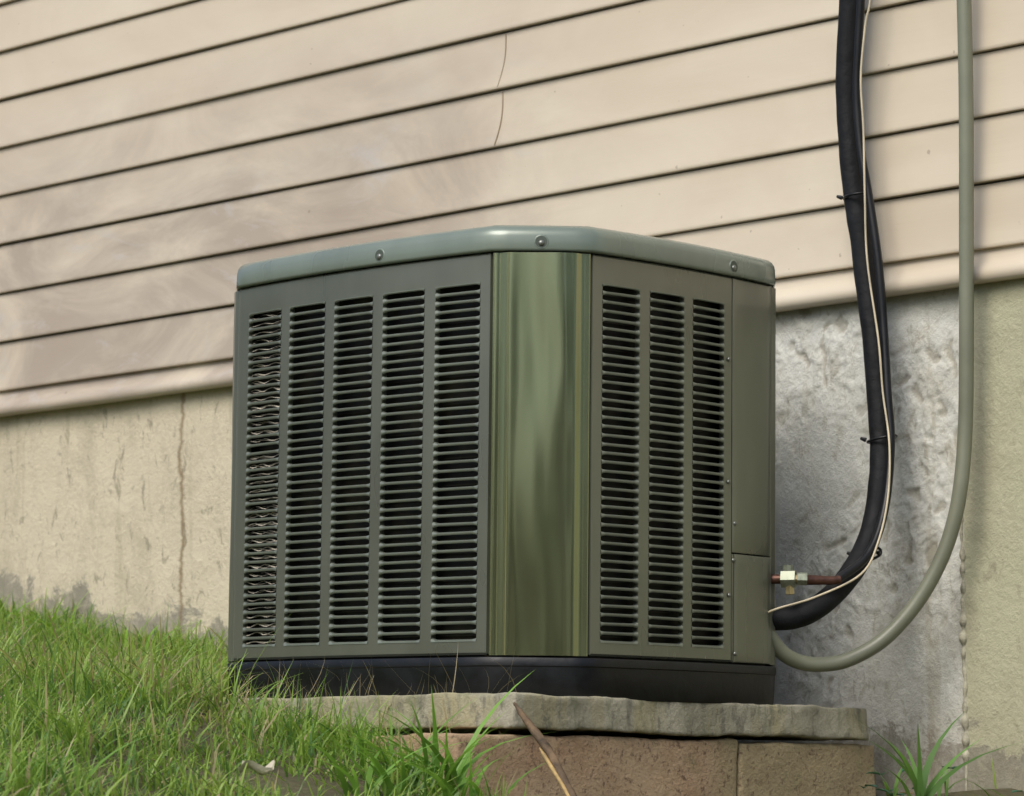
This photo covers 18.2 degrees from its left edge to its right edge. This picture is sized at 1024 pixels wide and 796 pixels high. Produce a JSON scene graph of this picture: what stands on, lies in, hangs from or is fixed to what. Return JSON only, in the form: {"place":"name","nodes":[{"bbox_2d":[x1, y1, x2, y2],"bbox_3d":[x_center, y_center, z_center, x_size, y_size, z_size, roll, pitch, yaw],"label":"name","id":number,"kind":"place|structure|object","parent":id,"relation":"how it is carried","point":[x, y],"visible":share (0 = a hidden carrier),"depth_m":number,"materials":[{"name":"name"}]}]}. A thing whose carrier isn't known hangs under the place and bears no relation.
{"place":"outdoors","nodes":[
{"label":"outdoors","id":0,"kind":"place"},
{"bbox_2d":[0,584,1023,795],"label":"ground","id":1,"kind":"structure","parent":0,"point":[294,783],"depth_m":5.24,"materials":[{"name":"green plant"}]},
{"bbox_2d":[0,586,55,618],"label":"weed plant","id":2,"kind":"object","parent":1,"relation":"on","point":[4,610],"visible":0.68,"depth_m":8.11,"materials":[{"name":"green plant"}]},
{"bbox_2d":[4,587,93,636],"bbox_3d":[-1.155,0.522,7.811,0.337,0.137,0.340,-4,-8,32],"label":"weed plant","id":3,"kind":"object","parent":1,"relation":"on","point":[49,625],"visible":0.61,"depth_m":7.80,"materials":[{"name":"green plant"}]},
{"bbox_2d":[0,732,157,786],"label":"weed plant","id":4,"kind":"object","parent":1,"relation":"on","point":[90,773],"visible":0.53,"depth_m":4.83,"materials":[{"name":"green plant"}]},
{"bbox_2d":[97,622,193,656],"bbox_3d":[-0.841,0.556,7.423,0.270,0.090,0.232,-7,-10,44],"label":"weed plant","id":5,"kind":"object","parent":1,"relation":"on","point":[147,643],"visible":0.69,"depth_m":7.41,"materials":[{"name":"green plant"}]},
{"bbox_2d":[71,614,290,695],"bbox_3d":[-0.606,0.474,6.014,0.394,0.169,0.334,-7,-10,44],"label":"weed plant","id":6,"kind":"object","parent":1,"relation":"on","point":[204,656],"visible":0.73,"depth_m":6.02,"materials":[{"name":"green plant"}]},
{"bbox_2d":[148,650,306,723],"bbox_3d":[-0.541,0.523,5.835,0.268,0.146,0.322,4,-8,-27],"label":"weed plant","id":7,"kind":"object","parent":1,"relation":"on","point":[260,707],"visible":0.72,"depth_m":5.78,"materials":[{"name":"green plant"}]},
{"bbox_2d":[238,760,274,774],"bbox_3d":[-0.391,0.566,4.895,0.055,0.024,0.021,2,-7,-16],"label":"dead leaf","id":8,"kind":"object","parent":1,"relation":"on","point":[255,766],"visible":1,"depth_m":4.89,"materials":[{"name":"beige plant"}]},
{"bbox_2d":[200,680,375,752],"bbox_3d":[-0.330,0.542,5.528,0.268,0.142,0.371,-5,-9,33],"label":"weed plant","id":9,"kind":"object","parent":1,"relation":"on","point":[304,724],"visible":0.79,"depth_m":5.53,"materials":[{"name":"green plant"}]},
{"bbox_2d":[233,646,520,733],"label":"grass","id":10,"kind":"structure","parent":1,"relation":"on","point":[374,686],"depth_m":5.87,"materials":[{"name":"green plant"}]},
{"bbox_2d":[265,695,503,787],"bbox_3d":[-0.212,0.571,5.322,0.438,0.159,0.300,4,-8,-28],"label":"weed plant","id":11,"kind":"object","parent":1,"relation":"on","point":[390,748],"visible":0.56,"depth_m":5.29,"materials":[{"name":"green plant"}]},
{"bbox_2d":[280,736,501,795],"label":"weed plant","id":12,"kind":"object","parent":1,"relation":"on","point":[380,771],"visible":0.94,"depth_m":5.10,"materials":[{"name":"green plant"}]},
{"bbox_2d":[266,672,551,795],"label":"weed plant","id":13,"kind":"object","parent":1,"relation":"on","point":[457,768],"visible":0.78,"depth_m":5.23,"materials":[{"name":"green plant"}]},
{"bbox_2d":[376,744,542,795],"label":"weed plant","id":14,"kind":"object","parent":1,"relation":"on","point":[447,788],"visible":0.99,"depth_m":5.11,"materials":[{"name":"green plant"}]},
{"bbox_2d":[0,278,1023,795],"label":"foundation wall","id":15,"kind":"structure","parent":1,"relation":"on","point":[118,506],"depth_m":6.59,"materials":[{"name":"grey concrete"}]},
{"bbox_2d":[0,244,1023,416],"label":"starter trim","id":16,"kind":"structure","parent":15,"relation":"on","point":[938,273],"depth_m":6.70,"materials":[{"name":"beige plastic"}]},
{"bbox_2d":[1,136,1022,343],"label":"wall sheathing","id":17,"kind":"object","parent":15,"relation":"on","point":[612,185],"depth_m":6.96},
{"bbox_2d":[0,0,1023,391],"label":"siding","id":18,"kind":"object","parent":17,"relation":"attached to","point":[240,132],"visible":0.87,"depth_m":7.52,"materials":[{"name":"beige plastic"}]},
{"bbox_2d":[494,34,506,144],"bbox_3d":[-0.025,-0.709,7.354,0.032,0.257,0.016,-7,-10,44],"label":"siding lap joint","id":19,"kind":"object","parent":18,"relation":"attached to","point":[502,92],"visible":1,"depth_m":7.35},
{"bbox_2d":[959,514,969,790],"bbox_3d":[0.893,0.518,6.322,0.021,0.646,0.020,-7,-10,44],"label":"seam caulk","id":20,"kind":"object","parent":15,"relation":"attached to","point":[965,740],"visible":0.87,"depth_m":6.32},
{"bbox_2d":[513,702,576,795],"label":"broken branch","id":21,"kind":"object","parent":1,"relation":"on","point":[551,758],"visible":1,"depth_m":5.23,"materials":[{"name":"plant"}]},
{"bbox_2d":[373,733,875,795],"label":"masonry block footing","id":22,"kind":"object","parent":1,"relation":"on","point":[625,766],"visible":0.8,"depth_m":5.91,"materials":[{"name":"concrete"}]},
{"bbox_2d":[225,692,867,741],"bbox_3d":[-0.017,0.639,6.332,1.050,0.081,1.016,-7,-10,44],"label":"concrete pad","id":23,"kind":"object","parent":22,"relation":"on","point":[587,716],"visible":0.52,"depth_m":5.88,"materials":[{"name":"grey concrete"}]},
{"bbox_2d":[227,225,775,704],"bbox_3d":[-0.022,0.156,6.346,1.014,0.899,0.840,-6,-9,44],"label":"air conditioner unit","id":24,"kind":"object","parent":23,"relation":"on","point":[543,455],"visible":1,"depth_m":5.97,"materials":[{"name":"green metal"}]},
{"bbox_2d":[771,565,840,594],"bbox_3d":[0.555,0.352,6.180,0.164,0.058,0.044,0,-7,1],"label":"service valve","id":25,"kind":"object","parent":24,"relation":"attached to","point":[788,578],"visible":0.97,"depth_m":6.17,"materials":[{"name":"orange metal"}]},
{"bbox_2d":[772,0,885,629],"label":"foam insulation","id":26,"kind":"object","parent":24,"relation":"attached to","point":[803,614],"visible":0.89,"depth_m":6.45},
{"bbox_2d":[835,0,894,581],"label":"liquid line","id":27,"kind":"object","parent":26,"relation":"attached to","point":[857,565],"visible":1,"depth_m":6.42,"materials":[{"name":"black rubber"}]},
{"bbox_2d":[836,192,897,561],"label":"cable ties","id":28,"kind":"object","parent":26,"relation":"attached to","point":[864,439],"visible":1,"depth_m":6.38,"materials":[{"name":"black plastic"}]},
{"bbox_2d":[768,0,890,612],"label":"thermostat wire","id":29,"kind":"object","parent":24,"relation":"attached to","point":[885,411],"visible":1,"depth_m":6.40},
{"bbox_2d":[772,0,973,671],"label":"electrical conduit","id":30,"kind":"object","parent":24,"relation":"attached to","point":[893,629],"visible":0.95,"depth_m":6.29,"materials":[{"name":"grey plastic"}]},
{"bbox_2d":[855,758,986,795],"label":"weed plant","id":31,"kind":"object","parent":1,"relation":"on","point":[895,791],"visible":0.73,"depth_m":6.00,"materials":[{"name":"green plant"}]},
{"bbox_2d":[859,766,1022,795],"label":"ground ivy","id":32,"kind":"object","parent":1,"relation":"on","point":[902,794],"visible":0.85,"depth_m":5.98,"materials":[{"name":"green plant"}]},
{"bbox_2d":[863,713,1022,795],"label":"weed plant","id":33,"kind":"object","parent":1,"relation":"on","point":[918,776],"visible":1,"depth_m":5.90,"materials":[{"name":"green plant"}]},
{"bbox_2d":[953,776,1002,795],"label":"weed plant","id":34,"kind":"object","parent":1,"relation":"on","point":[983,789],"visible":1,"depth_m":5.82,"materials":[{"name":"green plant"}]}
]}

